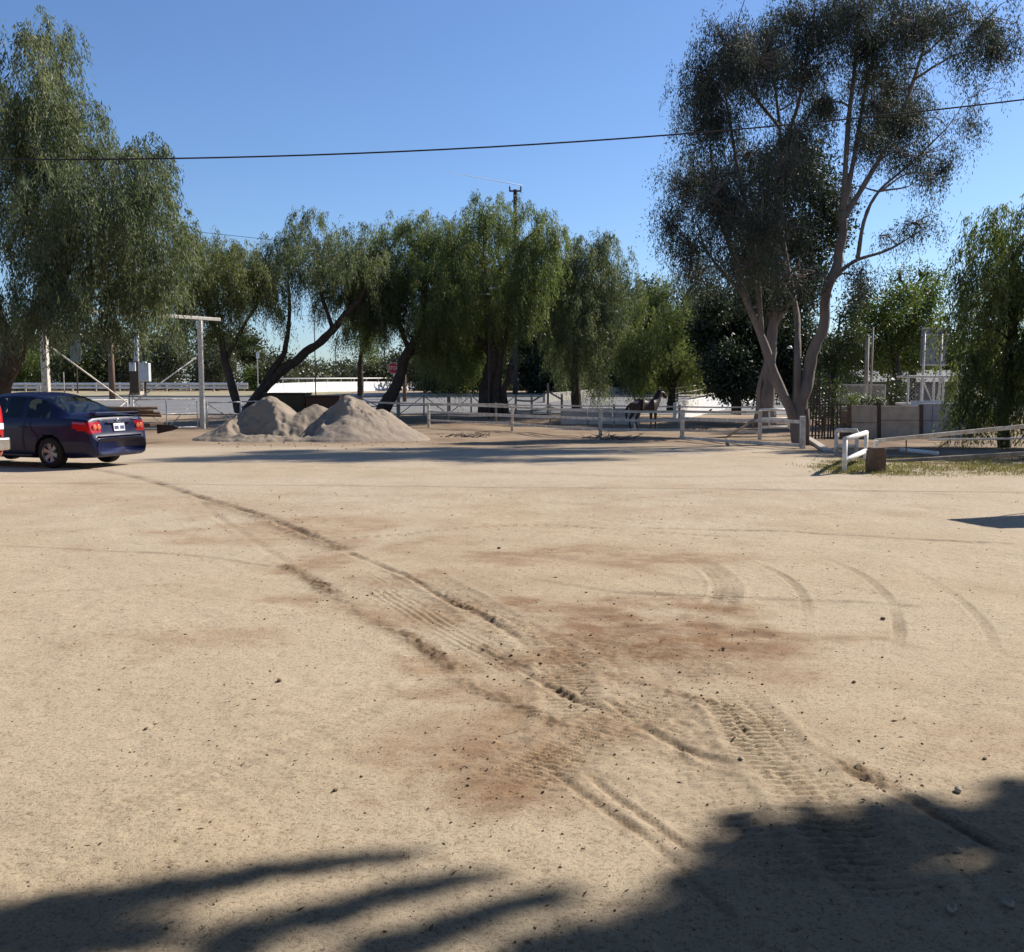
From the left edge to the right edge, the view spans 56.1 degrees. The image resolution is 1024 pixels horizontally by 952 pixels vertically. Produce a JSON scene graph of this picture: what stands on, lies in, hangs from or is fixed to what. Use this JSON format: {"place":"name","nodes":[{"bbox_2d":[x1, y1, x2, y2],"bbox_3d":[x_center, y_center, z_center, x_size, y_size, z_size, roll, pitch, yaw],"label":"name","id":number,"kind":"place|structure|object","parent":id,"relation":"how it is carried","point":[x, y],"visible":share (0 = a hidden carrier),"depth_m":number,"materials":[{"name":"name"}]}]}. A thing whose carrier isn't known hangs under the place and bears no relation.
{"place":"outdoors","nodes":[
{"label":"outdoors","id":0,"kind":"place"},
{"bbox_2d":[11,391,356,395],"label":"verge","id":1,"kind":"structure","parent":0,"point":[164,393],"depth_m":82.17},
{"bbox_2d":[70,334,80,392],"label":"road sign","id":2,"kind":"object","parent":1,"relation":"on","point":[75,358],"visible":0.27,"depth_m":82.28,"materials":[{"name":"metal"}]},
{"bbox_2d":[129,325,143,394],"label":"service pole","id":3,"kind":"object","parent":1,"relation":"on","point":[135,386],"visible":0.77,"depth_m":78.98,"materials":[{"name":"metal"}]},
{"bbox_2d":[138,362,150,395],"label":"control cabinet","id":4,"kind":"object","parent":1,"relation":"on","point":[144,376],"visible":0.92,"depth_m":77.79,"materials":[{"name":"metal"}]},
{"bbox_2d":[262,378,410,382],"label":"hand rail","id":5,"kind":"object","parent":1,"relation":"on","point":[333,378],"visible":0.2,"depth_m":89.98,"materials":[{"name":"metal"}]},
{"bbox_2d":[0,385,1023,951],"bbox_3d":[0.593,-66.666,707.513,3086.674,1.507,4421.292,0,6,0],"label":"ground","id":6,"kind":"structure","parent":0,"point":[954,673],"depth_m":5.11,"materials":[{"name":"sand"}]},
{"bbox_2d":[0,407,9,455],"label":"red pickup","id":7,"kind":"object","parent":6,"relation":"on","point":[4,443],"visible":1,"depth_m":15.27,"materials":[{"name":"paint"}]},
{"bbox_2d":[14,344,54,390],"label":"round bush","id":8,"kind":"object","parent":6,"relation":"on","point":[23,374],"visible":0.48,"depth_m":94.05,"materials":[{"name":"green plant"}]},
{"bbox_2d":[0,386,145,467],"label":"sedan car","id":9,"kind":"object","parent":6,"relation":"on","point":[53,429],"visible":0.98,"depth_m":18.90,"materials":[{"name":"blue paint"}]},
{"bbox_2d":[49,336,107,390],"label":"round bush","id":10,"kind":"object","parent":6,"relation":"on","point":[65,369],"visible":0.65,"depth_m":95.09,"materials":[{"name":"green plant"}]},
{"bbox_2d":[0,4,212,394],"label":"pepper tree","id":11,"kind":"object","parent":6,"relation":"on","point":[67,237],"visible":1,"depth_m":30.86,"materials":[{"name":"green plant"}]},
{"bbox_2d":[36,309,220,428],"bbox_3d":[-17.087,-4.707,43.901,0.518,5.540,9.316,4,7,36],"label":"entrance gantry","id":12,"kind":"object","parent":6,"relation":"on","point":[47,387],"visible":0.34,"depth_m":46.47,"materials":[{"name":"white paint"}]},
{"bbox_2d":[51,347,127,406],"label":"swing gate","id":13,"kind":"structure","parent":12,"relation":"attached to","point":[120,399],"depth_m":42.51,"materials":[{"name":"metal"}]},
{"bbox_2d":[132,357,197,428],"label":"swing gate","id":14,"kind":"structure","parent":12,"relation":"attached to","point":[166,413],"depth_m":45.52,"materials":[{"name":"metal"}]},
{"bbox_2d":[12,383,247,390],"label":"guard rail","id":15,"kind":"object","parent":6,"relation":"on","point":[119,387],"visible":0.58,"depth_m":89.42,"materials":[{"name":"metal"}]},
{"bbox_2d":[123,413,161,416],"bbox_3d":[-13.725,-2.143,33.314,3.211,0.190,0.162,0,6,4],"label":"wooden rod","id":16,"kind":"object","parent":6,"relation":"on","point":[149,415],"visible":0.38,"depth_m":33.20,"materials":[{"name":"brown wood"}]},
{"bbox_2d":[138,411,160,414],"bbox_3d":[-13.701,-2.207,33.106,3.208,0.170,0.120,0,6,4],"label":"wooden rod","id":17,"kind":"object","parent":16,"relation":"on","point":[157,412],"visible":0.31,"depth_m":32.99,"materials":[{"name":"brown wood"}]},
{"bbox_2d":[114,410,153,412],"bbox_3d":[-13.852,-2.252,32.910,3.208,0.155,0.121,0,6,4],"label":"wooden rod","id":18,"kind":"object","parent":17,"relation":"on","point":[150,411],"visible":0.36,"depth_m":32.80,"materials":[{"name":"brown wood"}]},
{"bbox_2d":[108,406,157,409],"bbox_3d":[-13.652,-2.325,32.719,3.209,0.152,0.129,0,6,4],"label":"wooden rod","id":19,"kind":"object","parent":18,"relation":"on","point":[137,408],"visible":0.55,"depth_m":32.64,"materials":[{"name":"brown wood"}]},
{"bbox_2d":[143,422,178,433],"bbox_3d":[-13.312,-1.483,33.010,3.750,0.700,1.440,0,6,0],"label":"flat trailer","id":20,"kind":"object","parent":6,"relation":"on","point":[161,427],"visible":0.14,"depth_m":32.95,"materials":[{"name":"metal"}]},
{"bbox_2d":[139,331,203,390],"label":"round bush","id":21,"kind":"object","parent":6,"relation":"on","point":[167,359],"visible":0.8,"depth_m":95.11,"materials":[{"name":"green plant"}]},
{"bbox_2d":[142,208,286,415],"bbox_3d":[-15.925,-8.567,51.760,7.979,11.034,8.611,0,6,0],"label":"pepper tree","id":22,"kind":"object","parent":6,"relation":"on","point":[211,297],"visible":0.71,"depth_m":49.79,"materials":[{"name":"green plant"}]},
{"bbox_2d":[184,343,247,390],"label":"round bush","id":23,"kind":"object","parent":6,"relation":"on","point":[214,367],"visible":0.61,"depth_m":94.36,"materials":[{"name":"green plant"}]},
{"bbox_2d":[236,361,263,390],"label":"round bush","id":24,"kind":"object","parent":6,"relation":"on","point":[253,379],"visible":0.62,"depth_m":95.25,"materials":[{"name":"green plant"}]},
{"bbox_2d":[234,335,266,381],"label":"palm tree","id":25,"kind":"object","parent":6,"relation":"on","point":[250,356],"visible":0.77,"depth_m":103.01,"materials":[{"name":"green plant"}]},
{"bbox_2d":[258,383,284,392],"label":"road barrier","id":26,"kind":"object","parent":6,"relation":"on","point":[277,388],"visible":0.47,"depth_m":80.74,"materials":[{"name":"paint"}]},
{"bbox_2d":[263,393,311,412],"bbox_3d":[-11.103,-3.260,47.701,2.056,1.751,1.712,0,6,0],"label":"dumpster","id":27,"kind":"object","parent":6,"relation":"on","point":[295,402],"visible":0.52,"depth_m":46.89,"materials":[{"name":"green paint"}]},
{"bbox_2d":[283,382,306,392],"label":"road barrier","id":28,"kind":"object","parent":6,"relation":"on","point":[299,387],"visible":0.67,"depth_m":83.04,"materials":[{"name":"paint"}]},
{"bbox_2d":[192,395,429,442],"bbox_3d":[-7.418,-2.085,35.464,10.400,1.795,7.000,0,6,0],"label":"sand heap","id":29,"kind":"object","parent":6,"relation":"on","point":[347,418],"visible":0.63,"depth_m":34.61,"materials":[{"name":"sand"}]},
{"bbox_2d":[225,205,407,409],"bbox_3d":[-10.923,-8.974,53.093,10.135,12.011,9.062,0,6,0],"label":"pepper tree","id":30,"kind":"object","parent":6,"relation":"on","point":[288,262],"visible":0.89,"depth_m":52.53,"materials":[{"name":"green plant"}]},
{"bbox_2d":[305,382,327,391],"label":"road barrier","id":31,"kind":"object","parent":6,"relation":"on","point":[320,386],"visible":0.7,"depth_m":86.09,"materials":[{"name":"paint"}]},
{"bbox_2d":[308,356,336,381],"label":"tree","id":32,"kind":"object","parent":6,"relation":"on","point":[323,365],"visible":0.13,"depth_m":128.06,"materials":[{"name":"green plant"}]},
{"bbox_2d":[305,395,344,408],"bbox_3d":[-9.149,-3.155,47.212,1.696,1.632,1.707,0,6,0],"label":"dumpster","id":33,"kind":"object","parent":6,"relation":"on","point":[327,401],"visible":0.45,"depth_m":46.38,"materials":[{"name":"red paint"}]},
{"bbox_2d":[326,382,346,391],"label":"road barrier","id":34,"kind":"object","parent":6,"relation":"on","point":[334,386],"visible":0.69,"depth_m":88.94,"materials":[{"name":"paint"}]},
{"bbox_2d":[345,382,364,390],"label":"road barrier","id":35,"kind":"object","parent":6,"relation":"on","point":[351,386],"visible":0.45,"depth_m":91.46,"materials":[{"name":"paint"}]},
{"bbox_2d":[206,394,516,427],"bbox_3d":[-8.300,-3.702,53.928,18.653,1.718,3.215,-4,7,-34],"label":"pipe fence","id":36,"kind":"object","parent":6,"relation":"on","point":[356,397],"visible":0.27,"depth_m":56.87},
{"bbox_2d":[336,298,387,400],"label":"pepper tree","id":37,"kind":"object","parent":6,"relation":"on","point":[360,385],"visible":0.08,"depth_m":61.54,"materials":[{"name":"green plant"}]},
{"bbox_2d":[364,382,381,390],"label":"road barrier","id":38,"kind":"object","parent":6,"relation":"on","point":[372,386],"visible":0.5,"depth_m":95.02,"materials":[{"name":"paint"}]},
{"bbox_2d":[322,207,490,412],"bbox_3d":[-5.933,-9.571,55.186,9.810,12.178,8.352,0,6,0],"label":"pepper tree","id":39,"kind":"object","parent":6,"relation":"on","point":[421,280],"visible":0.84,"depth_m":54.65,"materials":[{"name":"green plant"}]},
{"bbox_2d":[83,396,775,396],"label":"kerb","id":40,"kind":"structure","parent":6,"relation":"on","point":[352,396],"depth_m":76.36,"materials":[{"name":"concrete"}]},
{"bbox_2d":[415,371,446,392],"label":"ivy shrub","id":41,"kind":"object","parent":6,"relation":"on","point":[427,388],"visible":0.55,"depth_m":83.42,"materials":[{"name":"green plant"}]},
{"bbox_2d":[413,281,483,393],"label":"dense tree","id":42,"kind":"object","parent":6,"relation":"on","point":[442,378],"visible":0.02,"depth_m":83.13,"materials":[{"name":"green plant"}]},
{"bbox_2d":[438,432,490,437],"bbox_3d":[-1.903,-1.666,38.531,2.109,0.277,1.396,-1,6,-11],"label":"stick heap","id":43,"kind":"object","parent":6,"relation":"on","point":[470,435],"visible":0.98,"depth_m":38.42,"materials":[{"name":"brown plant"}]},
{"bbox_2d":[10,491,930,928],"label":"soil clods","id":44,"kind":"object","parent":6,"relation":"on","point":[586,709],"visible":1,"depth_m":4.88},
{"bbox_2d":[427,260,523,392],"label":"dense tree","id":45,"kind":"object","parent":6,"relation":"on","point":[478,384],"visible":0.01,"depth_m":84.14,"materials":[{"name":"green plant"}]},
{"bbox_2d":[481,287,494,418],"bbox_3d":[-1.283,-6.786,54.135,0.928,7.577,1.027,0,6,0],"label":"area light","id":46,"kind":"object","parent":6,"relation":"on","point":[488,357],"visible":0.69,"depth_m":54.59,"materials":[{"name":"white paint"}]},
{"bbox_2d":[412,189,573,413],"bbox_3d":[-1.142,-9.998,56.467,9.489,12.788,10.345,0,6,0],"label":"pepper tree","id":47,"kind":"object","parent":6,"relation":"on","point":[535,254],"visible":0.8,"depth_m":54.19,"materials":[{"name":"green plant"}]},
{"bbox_2d":[0,317,1022,390],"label":"brush belt","id":48,"kind":"object","parent":6,"relation":"on","point":[303,369],"visible":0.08,"depth_m":100.92,"materials":[{"name":"plant"}]},
{"bbox_2d":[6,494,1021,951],"bbox_3d":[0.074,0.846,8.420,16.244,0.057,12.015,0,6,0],"label":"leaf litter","id":49,"kind":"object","parent":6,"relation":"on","point":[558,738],"visible":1,"depth_m":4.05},
{"bbox_2d":[493,280,570,393],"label":"dense tree","id":50,"kind":"object","parent":6,"relation":"on","point":[531,376],"visible":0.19,"depth_m":82.06,"materials":[{"name":"green plant"}]},
{"bbox_2d":[515,383,562,417],"bbox_3d":[1.579,-4.343,56.119,2.927,2.165,0.218,-1,6,-12],"label":"corral fence","id":51,"kind":"object","parent":6,"relation":"on","point":[532,400],"visible":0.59,"depth_m":56.02,"materials":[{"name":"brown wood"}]},
{"bbox_2d":[520,280,602,391],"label":"dense tree","id":52,"kind":"object","parent":6,"relation":"on","point":[565,370],"visible":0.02,"depth_m":85.00,"materials":[{"name":"green plant"}]},
{"bbox_2d":[366,401,761,439],"bbox_3d":[0.446,-2.493,42.798,22.261,1.446,2.502,5,7,42],"label":"paddock fence","id":53,"kind":"object","parent":6,"relation":"on","point":[601,419],"visible":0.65,"depth_m":38.78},
{"bbox_2d":[561,408,587,424],"bbox_3d":[3.300,-3.164,50.931,1.388,0.850,0.553,0,6,0],"label":"barrier block","id":54,"kind":"object","parent":6,"relation":"on","point":[574,421],"depth_m":50.80,"materials":[{"name":"concrete"}]},
{"bbox_2d":[533,226,646,409],"bbox_3d":[4.755,-9.420,59.375,6.995,11.460,9.680,0,6,0],"label":"pepper tree","id":55,"kind":"object","parent":6,"relation":"on","point":[586,291],"visible":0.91,"depth_m":57.44,"materials":[{"name":"green plant"}]},
{"bbox_2d":[543,387,638,401],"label":"wall","id":56,"kind":"structure","parent":6,"relation":"on","point":[552,398],"depth_m":72.93,"materials":[{"name":"concrete"}]},
{"bbox_2d":[588,408,612,424],"bbox_3d":[4.670,-3.164,50.931,1.286,0.850,0.553,0,6,0],"label":"barrier block","id":57,"kind":"object","parent":6,"relation":"on","point":[596,414],"depth_m":50.80,"materials":[{"name":"concrete"}]},
{"bbox_2d":[447,402,755,427],"bbox_3d":[4.269,-3.071,49.224,16.506,1.368,0.379,2,6,19],"label":"corral fence","id":58,"kind":"object","parent":6,"relation":"on","point":[614,406],"visible":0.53,"depth_m":49.30,"materials":[{"name":"white wood"}]},
{"bbox_2d":[580,281,636,393],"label":"dense tree","id":59,"kind":"object","parent":6,"relation":"on","point":[613,380],"visible":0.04,"depth_m":81.28,"materials":[{"name":"green plant"}]},
{"bbox_2d":[582,428,642,439],"bbox_3d":[3.709,-1.504,35.732,2.313,0.470,1.607,0,6,0],"label":"stick heap","id":60,"kind":"object","parent":6,"relation":"on","point":[612,438],"visible":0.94,"depth_m":35.57,"materials":[{"name":"brown plant"}]},
{"bbox_2d":[615,408,639,424],"bbox_3d":[6.092,-3.164,50.931,1.354,0.850,0.553,0,6,0],"label":"barrier block","id":61,"kind":"object","parent":6,"relation":"on","point":[620,415],"depth_m":50.80,"materials":[{"name":"concrete"}]},
{"bbox_2d":[625,387,666,428],"bbox_3d":[6.318,-3.177,45.208,2.391,2.033,0.710,-3,6,-29],"label":"horse","id":62,"kind":"object","parent":6,"relation":"on","point":[645,404],"visible":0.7,"depth_m":44.95},
{"bbox_2d":[621,270,688,391],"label":"dense tree","id":63,"kind":"object","parent":6,"relation":"on","point":[646,282],"visible":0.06,"depth_m":83.18,"materials":[{"name":"green plant"}]},
{"bbox_2d":[610,271,709,413],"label":"pepper tree","id":64,"kind":"object","parent":6,"relation":"on","point":[648,350],"visible":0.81,"depth_m":54.35,"materials":[{"name":"green plant"}]},
{"bbox_2d":[670,289,707,393],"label":"dense tree","id":65,"kind":"object","parent":6,"relation":"on","point":[681,306],"visible":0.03,"depth_m":82.12,"materials":[{"name":"green plant"}]},
{"bbox_2d":[673,385,755,417],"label":"white wall","id":66,"kind":"structure","parent":6,"relation":"on","point":[702,401],"depth_m":57.52,"materials":[{"name":"paint"}]},
{"bbox_2d":[679,413,805,448],"bbox_3d":[7.407,-1.484,31.998,0.200,1.307,8.854,-1,6,-13],"label":"paddock fence","id":67,"kind":"object","parent":6,"relation":"on","point":[801,444],"visible":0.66,"depth_m":30.52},
{"bbox_2d":[676,279,833,421],"bbox_3d":[13.103,-6.871,51.603,8.087,7.817,7.432,0,6,0],"label":"dense tree","id":68,"kind":"object","parent":6,"relation":"on","point":[733,377],"visible":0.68,"depth_m":50.14,"materials":[{"name":"green plant"}]},
{"bbox_2d":[759,409,789,429],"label":"pipe gate","id":69,"kind":"structure","parent":6,"relation":"on","point":[779,418],"depth_m":38.92,"materials":[{"name":"metal"}]},
{"bbox_2d":[713,133,870,426],"bbox_3d":[10.784,-8.015,39.604,6.096,12.032,6.526,0,6,0],"label":"dense tree","id":70,"kind":"object","parent":6,"relation":"on","point":[765,395],"visible":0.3,"depth_m":38.67,"materials":[{"name":"green plant"}]},
{"bbox_2d":[804,409,809,444],"bbox_3d":[9.298,-1.486,30.325,0.207,1.258,0.199,0,6,0],"label":"wooden post","id":71,"kind":"object","parent":6,"relation":"on","point":[806,413],"visible":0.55,"depth_m":30.24,"materials":[{"name":"brown wood"}]},
{"bbox_2d":[809,437,833,452],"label":"concrete curb","id":72,"kind":"structure","parent":6,"relation":"on","point":[819,445],"depth_m":28.05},
{"bbox_2d":[808,374,845,439],"bbox_3d":[11.843,-2.606,36.271,1.393,2.461,1.561,0,6,0],"label":"stake fence","id":73,"kind":"object","parent":6,"relation":"on","point":[824,417],"visible":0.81,"depth_m":36.14,"materials":[{"name":"brown wood"}]},
{"bbox_2d":[807,367,848,432],"bbox_3d":[13.200,-3.284,40.923,2.257,3.153,2.220,0,6,0],"label":"hedge shrub","id":74,"kind":"object","parent":6,"relation":"on","point":[833,393],"visible":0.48,"depth_m":40.67,"materials":[{"name":"green plant"}]},
{"bbox_2d":[635,0,1023,442],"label":"eucalyptus tree","id":75,"kind":"object","parent":6,"relation":"on","point":[723,204],"visible":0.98,"depth_m":29.66,"materials":[{"name":"green plant"}]},
{"bbox_2d":[834,428,858,455],"bbox_3d":[8.050,-0.738,23.114,0.595,0.831,0.100,5,7,42],"label":"pipe rail","id":76,"kind":"object","parent":6,"relation":"on","point":[855,446],"visible":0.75,"depth_m":23.08,"materials":[{"name":"metal"}]},
{"bbox_2d":[815,268,880,414],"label":"leafy tree","id":77,"kind":"object","parent":6,"relation":"on","point":[853,348],"visible":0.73,"depth_m":45.44,"materials":[{"name":"green plant"}]},
{"bbox_2d":[842,430,868,472],"bbox_3d":[6.953,-0.456,19.399,0.100,0.854,3.526,3,6,26],"label":"pipe rail","id":78,"kind":"object","parent":6,"relation":"on","point":[845,457],"visible":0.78,"depth_m":18.51,"materials":[{"name":"metal"}]},
{"bbox_2d":[838,384,885,407],"bbox_3d":[15.253,-2.806,41.924,2.072,2.404,0.100,0,6,0],"label":"screen","id":79,"kind":"object","parent":6,"relation":"on","point":[860,390],"visible":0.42,"depth_m":41.82,"materials":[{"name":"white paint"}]},
{"bbox_2d":[863,337,869,404],"bbox_3d":[16.147,-4.067,43.812,0.209,4.471,0.220,0,6,0],"label":"wooden pole","id":80,"kind":"object","parent":6,"relation":"on","point":[866,367],"visible":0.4,"depth_m":43.64,"materials":[{"name":"grey wood"}]},
{"bbox_2d":[870,327,873,399],"bbox_3d":[16.008,-4.173,42.797,0.105,4.872,0.110,0,6,0],"label":"thin pole","id":81,"kind":"object","parent":6,"relation":"on","point":[871,366],"visible":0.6,"depth_m":42.66,"materials":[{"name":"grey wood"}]},
{"bbox_2d":[865,446,886,472],"bbox_3d":[6.829,-0.264,18.022,0.310,0.569,0.280,0,6,0],"label":"wooden block","id":82,"kind":"object","parent":6,"relation":"on","point":[875,460],"depth_m":17.89,"materials":[{"name":"brown wood"}]},
{"bbox_2d":[839,403,922,438],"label":"block wall","id":83,"kind":"structure","parent":6,"relation":"on","point":[877,421],"depth_m":36.92,"materials":[{"name":"grey concrete"}]},
{"bbox_2d":[838,391,863,407],"bbox_3d":[13.329,-3.002,37.433,1.134,0.900,0.881,-5,7,-40],"label":"planter plant","id":84,"kind":"object","parent":83,"relation":"in","point":[853,400],"visible":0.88,"depth_m":37.35,"materials":[{"name":"green plant"}]},
{"bbox_2d":[856,391,888,404],"bbox_3d":[13.989,-2.820,37.264,1.451,1.022,0.957,1,6,13],"label":"planter plant","id":85,"kind":"object","parent":83,"relation":"in","point":[866,400],"visible":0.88,"depth_m":37.16,"materials":[{"name":"green plant"}]},
{"bbox_2d":[824,269,956,404],"bbox_3d":[19.920,-7.035,50.210,7.378,7.575,5.610,-5,8,-44],"label":"leafy tree","id":86,"kind":"object","parent":6,"relation":"on","point":[903,329],"visible":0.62,"depth_m":49.13,"materials":[{"name":"green plant"}]},
{"bbox_2d":[837,363,979,405],"bbox_3d":[18.496,-4.051,45.060,6.375,2.542,4.035,0,6,0],"label":"hedge shrub","id":87,"kind":"object","parent":6,"relation":"on","point":[897,392],"visible":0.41,"depth_m":44.90,"materials":[{"name":"green plant"}]},
{"bbox_2d":[850,370,973,405],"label":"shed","id":88,"kind":"structure","parent":6,"relation":"on","point":[929,388],"depth_m":57.81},
{"bbox_2d":[879,258,955,401],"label":"palm tree","id":89,"kind":"object","parent":6,"relation":"on","point":[900,273],"visible":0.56,"depth_m":53.08,"materials":[{"name":"green plant"}]},
{"bbox_2d":[899,448,938,455],"bbox_3d":[10.179,-0.613,24.033,0.110,0.118,1.490,-1,6,-11],"label":"loose pipe","id":90,"kind":"object","parent":6,"relation":"on","point":[927,452],"visible":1,"depth_m":23.92,"materials":[{"name":"metal"}]},
{"bbox_2d":[920,327,948,400],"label":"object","id":91,"kind":"object","parent":6,"relation":"on","point":[923,362],"visible":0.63,"depth_m":39.60,"materials":[{"name":"white paint"}]},
{"bbox_2d":[895,375,977,405],"bbox_3d":[17.277,-2.857,39.689,2.930,2.571,2.520,0,6,0],"label":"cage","id":92,"kind":"object","parent":6,"relation":"on","point":[915,402],"visible":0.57,"depth_m":38.41,"materials":[{"name":"white paint"}]},
{"bbox_2d":[873,424,1023,461],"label":"rail fence","id":93,"kind":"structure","parent":6,"relation":"on","point":[876,442],"depth_m":20.34,"materials":[{"name":"white wood"}]},
{"bbox_2d":[921,193,1023,449],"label":"pepper tree","id":94,"kind":"object","parent":6,"relation":"on","point":[1001,286],"visible":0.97,"depth_m":28.11,"materials":[{"name":"green plant"}]},
{"bbox_2d":[1002,896,1014,906],"bbox_3d":[1.571,1.346,3.037,0.031,0.024,0.046,-2,6,-17],"label":"stone","id":95,"kind":"object","parent":6,"relation":"on","point":[1008,901],"visible":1,"depth_m":3.03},
{"bbox_2d":[1009,297,1023,443],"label":"pepper tree","id":96,"kind":"object","parent":6,"relation":"on","point":[1021,384],"visible":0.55,"depth_m":27.90,"materials":[{"name":"green plant"}]},
{"bbox_2d":[0,0,1023,382],"label":"sky","id":97,"kind":"structure","parent":0,"point":[210,78],"materials":[{"name":"blue"}]},
{"bbox_2d":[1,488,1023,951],"bbox_3d":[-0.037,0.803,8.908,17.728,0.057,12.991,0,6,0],"label":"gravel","id":98,"kind":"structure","parent":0,"point":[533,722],"depth_m":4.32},
{"bbox_2d":[86,397,1023,413],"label":"road","id":99,"kind":"structure","parent":0,"point":[177,406],"depth_m":67.60,"materials":[{"name":"asphalt"}]},
{"bbox_2d":[108,329,115,398],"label":"wooden pole","id":100,"kind":"object","parent":99,"relation":"on","point":[111,371],"visible":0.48,"depth_m":73.44,"materials":[{"name":"brown wood"}]},
{"bbox_2d":[388,362,396,376],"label":"stop sign","id":101,"kind":"object","parent":99,"relation":"on","point":[392,365],"visible":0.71,"depth_m":72.50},
{"bbox_2d":[347,394,981,395],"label":"path","id":102,"kind":"structure","parent":0,"point":[520,394],"depth_m":80.18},
{"bbox_2d":[509,186,521,394],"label":"utility pole","id":103,"kind":"object","parent":102,"relation":"on","point":[515,376],"visible":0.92,"depth_m":79.26,"materials":[{"name":"wood"}]},
{"bbox_2d":[785,455,1023,478],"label":"grass","id":104,"kind":"structure","parent":0,"point":[859,466],"depth_m":18.66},
{"bbox_2d":[920,404,973,436],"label":"block wall","id":105,"kind":"structure","parent":0,"point":[930,416],"depth_m":37.16,"materials":[{"name":"concrete"}]},
{"bbox_3d":[27.000,-5.494,19.744,0.342,10.852,0.360,0,6,0],"label":"cable pole","id":106,"kind":"object","parent":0,"visible":0},
{"bbox_2d":[0,99,1023,159],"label":"overhead cable","id":107,"kind":"object","parent":106,"relation":"attached to","point":[529,144],"visible":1,"depth_m":19.43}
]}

